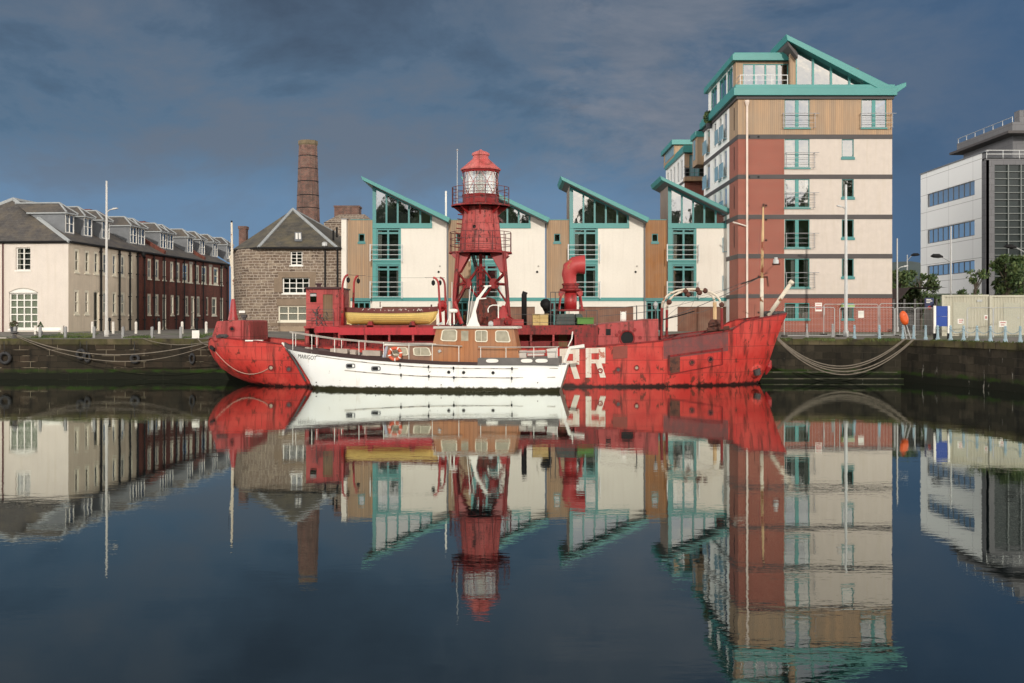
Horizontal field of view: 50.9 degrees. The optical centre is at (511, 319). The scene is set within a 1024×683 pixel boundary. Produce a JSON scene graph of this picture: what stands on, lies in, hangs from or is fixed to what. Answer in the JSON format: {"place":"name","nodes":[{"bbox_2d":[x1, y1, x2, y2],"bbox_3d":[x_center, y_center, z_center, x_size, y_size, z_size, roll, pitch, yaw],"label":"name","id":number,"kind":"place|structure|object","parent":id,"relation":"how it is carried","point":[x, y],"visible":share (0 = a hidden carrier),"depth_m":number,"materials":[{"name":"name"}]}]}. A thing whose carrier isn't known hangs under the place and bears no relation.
{"place":"outdoors","nodes":[
{"label":"outdoors","id":0,"kind":"place"},
{"bbox_2d":[0,379,1023,682],"bbox_3d":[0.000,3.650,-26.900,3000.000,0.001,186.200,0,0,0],"label":"water","id":1,"kind":"structure","parent":0,"point":[196,531],"depth_m":18.24,"materials":[{"name":"liquid"}]},
{"bbox_2d":[281,285,584,391],"bbox_3d":[-4.228,1.496,56.063,16.042,6.890,3.130,0,0,6],"label":"motor cruiser","id":2,"kind":"object","parent":1,"relation":"on","point":[473,355],"visible":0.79,"depth_m":54.82,"materials":[{"name":"white paint"}]},
{"bbox_2d":[388,347,401,360],"bbox_3d":[-5.946,1.760,54.701,0.756,0.757,0.175,0,0,0],"label":"lifebuoy","id":3,"kind":"object","parent":2,"relation":"hanging from","point":[398,349],"visible":1,"depth_m":54.63,"materials":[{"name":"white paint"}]},
{"bbox_2d":[413,348,431,355],"bbox_3d":[-4.603,1.654,55.111,0.987,0.425,0.052,0,0,6],"label":"cabin window","id":4,"kind":"structure","parent":2,"relation":"in","point":[416,351],"depth_m":55.12,"materials":[{"name":"glass"}]},
{"bbox_2d":[440,329,456,340],"bbox_3d":[-3.229,0.822,54.967,0.878,0.611,0.050,0,0,6],"label":"cabin window","id":5,"kind":"structure","parent":2,"relation":"in","point":[447,334],"depth_m":54.97,"materials":[{"name":"glass"}]},
{"bbox_2d":[460,329,468,361],"bbox_3d":[-2.414,1.405,54.872,0.472,1.777,0.070,0,0,0],"label":"cabin door","id":6,"kind":"structure","parent":2,"relation":"in","point":[464,333],"depth_m":54.86,"materials":[{"name":"brown wood"}]},
{"bbox_2d":[475,330,487,341],"bbox_3d":[-1.564,0.854,54.792,0.657,0.613,0.052,0,0,6],"label":"cabin window","id":7,"kind":"structure","parent":2,"relation":"in","point":[480,335],"depth_m":54.78,"materials":[{"name":"glass"}]},
{"bbox_2d":[495,330,510,341],"bbox_3d":[-0.460,0.867,54.676,0.795,0.609,0.050,0,0,6],"label":"cabin window","id":8,"kind":"structure","parent":2,"relation":"in","point":[500,335],"depth_m":54.68,"materials":[{"name":"glass"}]},
{"bbox_2d":[208,149,793,386],"bbox_3d":[-0.570,-2.014,61.369,33.384,15.456,6.991,0,0,0],"label":"lightship","id":9,"kind":"object","parent":1,"relation":"on","point":[623,352],"visible":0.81,"depth_m":59.20,"materials":[{"name":"red metal"}]},
{"bbox_2d":[18,337,208,361],"bbox_3d":[-23.552,1.752,63.050,13.673,1.446,0.038,0,0,18],"label":"mooring rope","id":10,"kind":"object","parent":9,"relation":"attached to","point":[114,361],"visible":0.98,"depth_m":62.88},
{"bbox_2d":[323,294,332,319],"bbox_3d":[-10.142,-0.653,59.275,0.540,1.445,0.050,0,0,0],"label":"wheelhouse door","id":11,"kind":"structure","parent":9,"relation":"in","point":[327,298],"depth_m":59.25,"materials":[{"name":"brown wood"}]},
{"bbox_2d":[345,302,437,324],"bbox_3d":[-6.697,-0.333,59.438,5.211,1.292,1.975,0,0,0],"label":"lifeboat","id":12,"kind":"object","parent":9,"relation":"on","point":[394,316],"visible":0.92,"depth_m":58.79,"materials":[{"name":"wood"}]},
{"bbox_2d":[532,315,547,324],"bbox_3d":[1.568,0.026,59.825,0.916,0.652,1.450,0,0,0],"label":"deck locker","id":13,"kind":"object","parent":9,"relation":"on","point":[539,318],"visible":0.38,"depth_m":59.17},
{"bbox_2d":[558,335,566,346],"bbox_3d":[2.817,1.155,59.560,0.490,0.980,0.080,0,0,0],"label":"deckhouse door","id":14,"kind":"structure","parent":9,"relation":"in","point":[560,337],"depth_m":59.52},
{"bbox_2d":[576,317,593,323],"bbox_3d":[4.004,0.078,59.000,0.930,0.363,1.100,0,0,0],"label":"green box","id":15,"kind":"object","parent":9,"relation":"on","point":[585,320],"visible":1,"depth_m":58.50,"materials":[{"name":"green plastic"}]},
{"bbox_2d":[777,337,904,366],"bbox_3d":[18.991,1.868,61.965,7.864,1.734,0.062,0,0,-9],"label":"mooring rope","id":16,"kind":"object","parent":9,"relation":"attached to","point":[843,365],"visible":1,"depth_m":61.94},
{"bbox_2d":[777,338,904,368],"bbox_3d":[19.018,1.958,61.965,7.920,1.834,0.062,0,0,-9],"label":"mooring rope","id":17,"kind":"object","parent":9,"relation":"attached to","point":[844,368],"visible":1,"depth_m":61.97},
{"bbox_2d":[777,339,914,374],"bbox_3d":[19.089,2.149,61.465,7.967,2.091,0.062,0,0,-2],"label":"mooring rope","id":18,"kind":"object","parent":9,"relation":"attached to","point":[844,374],"visible":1,"depth_m":61.43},
{"bbox_2d":[778,339,913,371],"bbox_3d":[19.062,2.049,61.465,7.910,1.933,0.062,0,0,-2],"label":"mooring rope","id":19,"kind":"object","parent":9,"relation":"attached to","point":[846,371],"visible":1,"depth_m":61.44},
{"bbox_2d":[0,338,1023,392],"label":"quay wall","id":20,"kind":"structure","parent":0,"point":[998,366],"depth_m":64.83,"materials":[{"name":"stone"}]},
{"bbox_2d":[0,344,11,364],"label":"tyre fender","id":21,"kind":"object","parent":20,"relation":"hanging from","point":[8,354],"visible":1,"depth_m":65.00,"materials":[{"name":"rubber"}]},
{"bbox_2d":[10,331,18,338],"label":"mooring bollard","id":22,"kind":"object","parent":20,"relation":"on","point":[13,335],"visible":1,"depth_m":65.39,"materials":[{"name":"metal"}]},
{"bbox_2d":[14,334,207,354],"bbox_3d":[-23.704,1.488,63.151,13.955,1.234,0.052,0,0,19],"label":"mooring rope","id":23,"kind":"object","parent":22,"relation":"attached to","point":[110,354],"visible":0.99,"depth_m":63.06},
{"bbox_2d":[0,320,1023,342],"bbox_3d":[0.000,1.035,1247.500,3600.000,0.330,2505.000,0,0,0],"label":"ground","id":24,"kind":"structure","parent":0,"point":[171,333],"depth_m":68.66,"materials":[{"name":"concrete"}]},
{"bbox_2d":[34,326,63,334],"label":"bench","id":25,"kind":"object","parent":24,"relation":"on","point":[61,328],"visible":0.88,"depth_m":69.50,"materials":[{"name":"white paint"}]},
{"bbox_2d":[0,197,140,331],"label":"warehouse","id":26,"kind":"structure","parent":24,"relation":"on","point":[52,264],"depth_m":76.53,"materials":[{"name":"beige paint"}]},
{"bbox_2d":[14,248,30,271],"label":"window","id":27,"kind":"structure","parent":26,"relation":"in","point":[19,253],"depth_m":75.25,"materials":[{"name":"white paint"}]},
{"bbox_2d":[8,293,37,330],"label":"window","id":28,"kind":"structure","parent":26,"relation":"in","point":[23,306],"depth_m":75.32,"materials":[{"name":"white paint"}]},
{"bbox_2d":[74,249,79,273],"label":"window","id":29,"kind":"structure","parent":26,"relation":"in","point":[76,251],"depth_m":76.17,"materials":[{"name":"beige paint"}]},
{"bbox_2d":[74,290,79,315],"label":"window","id":30,"kind":"structure","parent":26,"relation":"in","point":[76,292],"depth_m":76.08,"materials":[{"name":"beige paint"}]},
{"bbox_2d":[84,250,89,274],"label":"window","id":31,"kind":"structure","parent":26,"relation":"in","point":[86,252],"depth_m":77.67,"materials":[{"name":"beige paint"}]},
{"bbox_2d":[84,290,89,315],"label":"window","id":32,"kind":"structure","parent":26,"relation":"in","point":[86,291],"depth_m":77.54,"materials":[{"name":"beige paint"}]},
{"bbox_2d":[94,291,97,329],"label":"door","id":33,"kind":"structure","parent":26,"relation":"in","point":[95,320],"depth_m":79.24,"materials":[{"name":"beige paint"}]},
{"bbox_2d":[94,251,98,275],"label":"window","id":34,"kind":"structure","parent":26,"relation":"in","point":[95,253],"depth_m":79.09,"materials":[{"name":"beige paint"}]},
{"bbox_2d":[112,254,116,276],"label":"window","id":35,"kind":"structure","parent":26,"relation":"in","point":[113,255],"depth_m":81.98,"materials":[{"name":"beige paint"}]},
{"bbox_2d":[112,292,116,315],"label":"window","id":36,"kind":"structure","parent":26,"relation":"in","point":[113,293],"depth_m":81.98,"materials":[{"name":"beige paint"}]},
{"bbox_2d":[121,292,125,315],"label":"window","id":37,"kind":"structure","parent":26,"relation":"in","point":[122,293],"depth_m":83.33,"materials":[{"name":"beige paint"}]},
{"bbox_2d":[104,181,117,335],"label":"lamp mast","id":38,"kind":"object","parent":24,"relation":"on","point":[106,331],"visible":1,"depth_m":67.44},
{"bbox_2d":[84,209,233,329],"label":"warehouse","id":39,"kind":"structure","parent":24,"relation":"on","point":[183,276],"depth_m":95.27,"materials":[{"name":"brick"}]},
{"bbox_2d":[162,294,166,329],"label":"door","id":40,"kind":"structure","parent":39,"relation":"in","point":[162,294],"depth_m":91.39,"materials":[{"name":"beige paint"}]},
{"bbox_2d":[191,296,194,328],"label":"door","id":41,"kind":"structure","parent":39,"relation":"in","point":[192,297],"depth_m":97.52,"materials":[{"name":"beige paint"}]},
{"bbox_2d":[230,208,341,330],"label":"stone building","id":42,"kind":"structure","parent":24,"relation":"on","point":[282,263],"depth_m":78.11,"materials":[{"name":"brown stone"}]},
{"bbox_2d":[277,306,305,322],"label":"window","id":43,"kind":"structure","parent":42,"relation":"in","point":[287,314],"depth_m":78.26,"materials":[{"name":"beige paint"}]},
{"bbox_2d":[281,278,308,294],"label":"window","id":44,"kind":"structure","parent":42,"relation":"in","point":[284,293],"depth_m":78.19,"materials":[{"name":"white paint"}]},
{"bbox_2d":[297,139,319,222],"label":"factory chimney","id":45,"kind":"object","parent":24,"relation":"on","point":[307,194],"visible":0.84,"depth_m":95.28,"materials":[{"name":"brick"}]},
{"bbox_2d":[324,205,369,235],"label":"stone outbuilding","id":46,"kind":"structure","parent":24,"relation":"on","point":[348,212],"depth_m":96.92,"materials":[{"name":"stone"}]},
{"bbox_2d":[341,176,450,324],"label":"town house","id":47,"kind":"structure","parent":24,"relation":"on","point":[404,239],"depth_m":78.00,"materials":[{"name":"white paint"}]},
{"bbox_2d":[377,229,399,258],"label":"balcony door","id":48,"kind":"structure","parent":47,"relation":"in","point":[379,231],"depth_m":78.01,"materials":[{"name":"teal glass"}]},
{"bbox_2d":[377,265,399,297],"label":"balcony door","id":49,"kind":"structure","parent":47,"relation":"in","point":[378,266],"depth_m":78.01,"materials":[{"name":"teal metal"}]},
{"bbox_2d":[372,187,431,222],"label":"gable window","id":50,"kind":"structure","parent":47,"relation":"in","point":[373,189],"depth_m":77.98,"materials":[{"name":"teal metal"}]},
{"bbox_2d":[448,176,549,324],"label":"town house","id":51,"kind":"structure","parent":24,"relation":"on","point":[525,226],"depth_m":78.00,"materials":[{"name":"paint"}]},
{"bbox_2d":[475,265,497,297],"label":"balcony door","id":52,"kind":"structure","parent":51,"relation":"in","point":[496,268],"depth_m":78.01,"materials":[{"name":"teal metal"}]},
{"bbox_2d":[497,307,534,324],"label":"garage door","id":53,"kind":"structure","parent":51,"relation":"in","point":[514,310],"depth_m":78.13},
{"bbox_2d":[31,332,1023,342],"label":"grass","id":54,"kind":"structure","parent":24,"relation":"on","point":[58,335],"depth_m":65.93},
{"bbox_2d":[547,176,648,324],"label":"town house","id":55,"kind":"structure","parent":24,"relation":"on","point":[603,234],"depth_m":78.00,"materials":[{"name":"paint"}]},
{"bbox_2d":[574,229,595,258],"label":"balcony door","id":56,"kind":"structure","parent":55,"relation":"in","point":[576,231],"depth_m":78.02,"materials":[{"name":"teal glass"}]},
{"bbox_2d":[577,265,595,297],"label":"balcony door","id":57,"kind":"structure","parent":55,"relation":"in","point":[594,266],"depth_m":78.01,"materials":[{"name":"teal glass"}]},
{"bbox_2d":[569,187,628,222],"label":"gable window","id":58,"kind":"structure","parent":55,"relation":"in","point":[570,189],"depth_m":77.98,"materials":[{"name":"teal metal"}]},
{"bbox_2d":[579,307,632,324],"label":"garage door","id":59,"kind":"structure","parent":55,"relation":"in","point":[599,317],"depth_m":78.13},
{"bbox_2d":[661,140,703,195],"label":"apartment block","id":60,"kind":"structure","parent":24,"relation":"on","point":[677,155],"depth_m":98.12,"materials":[{"name":"paint"}]},
{"bbox_2d":[689,155,698,176],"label":"window","id":61,"kind":"structure","parent":60,"relation":"in","point":[690,156],"depth_m":96.10,"materials":[{"name":"blue glass"}]},
{"bbox_2d":[643,176,728,330],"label":"town house","id":62,"kind":"structure","parent":24,"relation":"on","point":[685,233],"depth_m":78.12,"materials":[{"name":"paint"}]},
{"bbox_2d":[646,302,663,330],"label":"entrance door","id":63,"kind":"structure","parent":62,"relation":"in","point":[651,310],"depth_m":78.59,"materials":[{"name":"teal glass"}]},
{"bbox_2d":[672,229,694,258],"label":"balcony door","id":64,"kind":"structure","parent":62,"relation":"in","point":[674,231],"depth_m":78.03,"materials":[{"name":"teal glass"}]},
{"bbox_2d":[672,265,694,297],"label":"balcony door","id":65,"kind":"structure","parent":62,"relation":"in","point":[683,268],"depth_m":78.03,"materials":[{"name":"teal glass"}]},
{"bbox_2d":[668,187,726,222],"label":"gable window","id":66,"kind":"structure","parent":62,"relation":"in","point":[670,190],"depth_m":77.98,"materials":[{"name":"teal metal"}]},
{"bbox_2d":[677,307,725,330],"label":"garage door","id":67,"kind":"structure","parent":62,"relation":"in","point":[694,321],"depth_m":78.13,"materials":[{"name":"wood"}]},
{"bbox_2d":[690,34,905,331],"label":"apartment block","id":68,"kind":"structure","parent":24,"relation":"on","point":[796,138],"depth_m":74.00,"materials":[{"name":"paint"}]},
{"bbox_2d":[703,110,711,128],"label":"roof shrub","id":69,"kind":"object","parent":68,"relation":"on","point":[708,124],"visible":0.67,"depth_m":83.31,"materials":[{"name":"green plant"}]},
{"bbox_2d":[712,85,716,108],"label":"window","id":70,"kind":"structure","parent":68,"relation":"in","point":[714,92],"depth_m":83.78,"materials":[{"name":"glass"}]},
{"bbox_2d":[720,75,725,99],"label":"window","id":71,"kind":"structure","parent":68,"relation":"in","point":[723,82],"depth_m":80.27,"materials":[{"name":"glass"}]},
{"bbox_2d":[728,67,732,91],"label":"window","id":72,"kind":"structure","parent":68,"relation":"in","point":[730,74],"depth_m":77.62,"materials":[{"name":"glass"}]},
{"bbox_2d":[743,64,787,83],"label":"penthouse doors","id":73,"kind":"structure","parent":68,"relation":"in","point":[743,64],"depth_m":75.65,"materials":[{"name":"teal paint"}]},
{"bbox_2d":[784,139,810,168],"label":"window","id":74,"kind":"structure","parent":68,"relation":"in","point":[796,140],"depth_m":74.04,"materials":[{"name":"teal paint"}]},
{"bbox_2d":[784,179,810,208],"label":"window","id":75,"kind":"structure","parent":68,"relation":"in","point":[796,180],"depth_m":74.04,"materials":[{"name":"teal paint"}]},
{"bbox_2d":[784,219,810,248],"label":"window","id":76,"kind":"structure","parent":68,"relation":"in","point":[796,221],"depth_m":74.04,"materials":[{"name":"teal paint"}]},
{"bbox_2d":[784,259,810,288],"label":"window","id":77,"kind":"structure","parent":68,"relation":"in","point":[794,262],"depth_m":74.21,"materials":[{"name":"teal paint"}]},
{"bbox_2d":[784,100,810,128],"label":"window","id":78,"kind":"structure","parent":68,"relation":"in","point":[796,101],"depth_m":74.04,"materials":[{"name":"teal paint"}]},
{"bbox_2d":[785,303,810,320],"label":"window","id":79,"kind":"structure","parent":68,"relation":"in","point":[793,314],"depth_m":74.21,"materials":[{"name":"teal paint"}]},
{"bbox_2d":[796,51,850,83],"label":"gable window","id":80,"kind":"structure","parent":68,"relation":"in","point":[849,79],"depth_m":74.48,"materials":[{"name":"teal paint"}]},
{"bbox_2d":[841,139,854,159],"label":"window","id":81,"kind":"structure","parent":68,"relation":"in","point":[852,157],"depth_m":74.06,"materials":[{"name":"teal glass"}]},
{"bbox_2d":[841,179,854,199],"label":"window","id":82,"kind":"structure","parent":68,"relation":"in","point":[852,197],"depth_m":74.06,"materials":[{"name":"teal glass"}]},
{"bbox_2d":[841,259,854,278],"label":"window","id":83,"kind":"structure","parent":68,"relation":"in","point":[849,277],"depth_m":74.06,"materials":[{"name":"teal glass"}]},
{"bbox_2d":[861,100,887,128],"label":"window","id":84,"kind":"structure","parent":68,"relation":"in","point":[873,101],"depth_m":74.04,"materials":[{"name":"teal paint"}]},
{"bbox_2d":[781,307,834,336],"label":"fence panel","id":85,"kind":"object","parent":24,"relation":"on","point":[784,335],"visible":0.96,"depth_m":66.58,"materials":[{"name":"metal"}]},
{"bbox_2d":[836,185,848,336],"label":"lamp mast","id":86,"kind":"object","parent":24,"relation":"on","point":[845,332],"visible":1,"depth_m":66.42,"materials":[{"name":"metal"}]},
{"bbox_2d":[820,304,878,334],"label":"fence panel","id":87,"kind":"object","parent":24,"relation":"on","point":[849,304],"visible":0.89,"depth_m":68.39,"materials":[{"name":"metal"}]},
{"bbox_2d":[836,307,894,336],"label":"fence panel","id":88,"kind":"object","parent":24,"relation":"on","point":[839,335],"visible":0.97,"depth_m":66.58,"materials":[{"name":"metal"}]},
{"bbox_2d":[896,238,907,331],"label":"slim mast","id":89,"kind":"object","parent":24,"relation":"on","point":[897,268],"visible":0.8,"depth_m":75.45,"materials":[{"name":"metal"}]},
{"bbox_2d":[899,311,910,338],"bbox_3d":[22.911,0.329,62.583,0.649,1.640,0.305,0,0,0],"label":"lifebuoy case","id":90,"kind":"object","parent":24,"relation":"on","point":[903,316],"visible":1,"depth_m":62.47,"materials":[{"name":"orange plastic"}]},
{"bbox_2d":[895,307,914,335],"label":"fence panel","id":91,"kind":"object","parent":24,"relation":"on","point":[902,324],"visible":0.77,"depth_m":66.88,"materials":[{"name":"metal"}]},
{"bbox_2d":[892,270,921,311],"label":"tree","id":92,"kind":"object","parent":24,"relation":"on","point":[903,276],"visible":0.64,"depth_m":87.31,"materials":[{"name":"green plant"}]},
{"bbox_2d":[892,287,944,330],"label":"open shelter","id":93,"kind":"object","parent":24,"relation":"on","point":[901,293],"visible":0.37,"depth_m":84.41,"materials":[{"name":"metal"}]},
{"bbox_2d":[906,270,941,329],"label":"tree","id":94,"kind":"object","parent":24,"relation":"on","point":[931,279],"visible":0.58,"depth_m":89.87,"materials":[{"name":"green plant"}]},
{"bbox_2d":[924,298,933,334],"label":"estate sign","id":95,"kind":"object","parent":24,"relation":"on","point":[928,311],"visible":0.93,"depth_m":68.00,"materials":[{"name":"metal"}]},
{"bbox_2d":[895,294,968,328],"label":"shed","id":96,"kind":"structure","parent":24,"relation":"on","point":[940,304],"depth_m":96.00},
{"bbox_2d":[933,306,949,339],"bbox_3d":[24.382,0.203,61.020,0.913,1.948,0.124,0,0,0],"label":"blue sign","id":97,"kind":"object","parent":24,"relation":"on","point":[941,311],"visible":0.81,"depth_m":61.00,"materials":[{"name":"metal"}]},
{"bbox_2d":[931,226,951,294],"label":"street lamp","id":98,"kind":"object","parent":24,"relation":"on","point":[937,256],"visible":0.79,"depth_m":79.94,"materials":[{"name":"metal"}]},
{"bbox_2d":[942,295,988,335],"bbox_3d":[28.221,-0.211,67.026,2.605,2.522,5.550,0,0,22],"label":"container","id":99,"kind":"object","parent":24,"relation":"on","point":[959,305],"visible":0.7,"depth_m":64.45,"materials":[{"name":"metal"}]},
{"bbox_2d":[953,302,969,333],"bbox_3d":[26.997,-0.061,64.594,0.900,1.922,0.040,0,0,22],"label":"door","id":100,"kind":"structure","parent":99,"relation":"in","point":[959,308],"depth_m":64.60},
{"bbox_2d":[920,110,1023,294],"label":"office building","id":101,"kind":"structure","parent":24,"relation":"on","point":[974,197],"depth_m":109.80,"materials":[{"name":"white concrete"}]},
{"bbox_2d":[928,180,974,206],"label":"window","id":102,"kind":"structure","parent":101,"relation":"in","point":[967,189],"depth_m":113.29,"materials":[{"name":"blue glass"}]},
{"bbox_2d":[928,220,974,243],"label":"window","id":103,"kind":"structure","parent":101,"relation":"in","point":[965,229],"depth_m":112.98,"materials":[{"name":"blue glass"}]},
{"bbox_2d":[928,260,974,275],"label":"window","id":104,"kind":"structure","parent":101,"relation":"in","point":[957,267],"depth_m":112.98,"materials":[{"name":"blue glass"}]},
{"bbox_2d":[956,269,990,294],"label":"tree","id":105,"kind":"object","parent":24,"relation":"on","point":[974,282],"visible":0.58,"depth_m":75.79,"materials":[{"name":"green plant"}]},
{"bbox_2d":[988,254,1023,294],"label":"tree","id":106,"kind":"object","parent":24,"relation":"on","point":[1010,277],"visible":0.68,"depth_m":79.50,"materials":[{"name":"green plant"}]},
{"bbox_2d":[989,295,1023,335],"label":"container","id":107,"kind":"object","parent":24,"relation":"on","point":[1016,318],"visible":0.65,"depth_m":63.41,"materials":[{"name":"metal"}]},
{"bbox_2d":[1004,303,1019,334],"bbox_3d":[29.454,-0.038,63.348,0.900,1.876,0.040,0,0,22],"label":"door","id":108,"kind":"structure","parent":107,"relation":"in","point":[1014,312],"depth_m":63.30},
{"bbox_2d":[993,307,1023,336],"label":"fence panel","id":109,"kind":"object","parent":24,"relation":"on","point":[1003,319],"visible":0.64,"depth_m":61.00,"materials":[{"name":"metal"}]},
{"bbox_2d":[997,255,1023,294],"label":"tree","id":110,"kind":"object","parent":24,"relation":"on","point":[1013,290],"visible":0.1,"depth_m":80.96,"materials":[{"name":"green plant"}]},
{"bbox_2d":[0,0,1023,311],"label":"sky","id":111,"kind":"structure","parent":0,"point":[193,115],"materials":[{"name":"blue"}]},
{"bbox_2d":[554,314,583,324],"bbox_3d":[3.170,0.001,60.020,1.578,0.626,1.960,0,0,0],"label":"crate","id":112,"kind":"object","parent":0,"point":[567,318],"visible":0.85,"depth_m":59.10,"materials":[{"name":"grey metal"}]},
{"bbox_2d":[892,261,920,286],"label":"building","id":113,"kind":"structure","parent":0,"point":[915,266],"depth_m":871.07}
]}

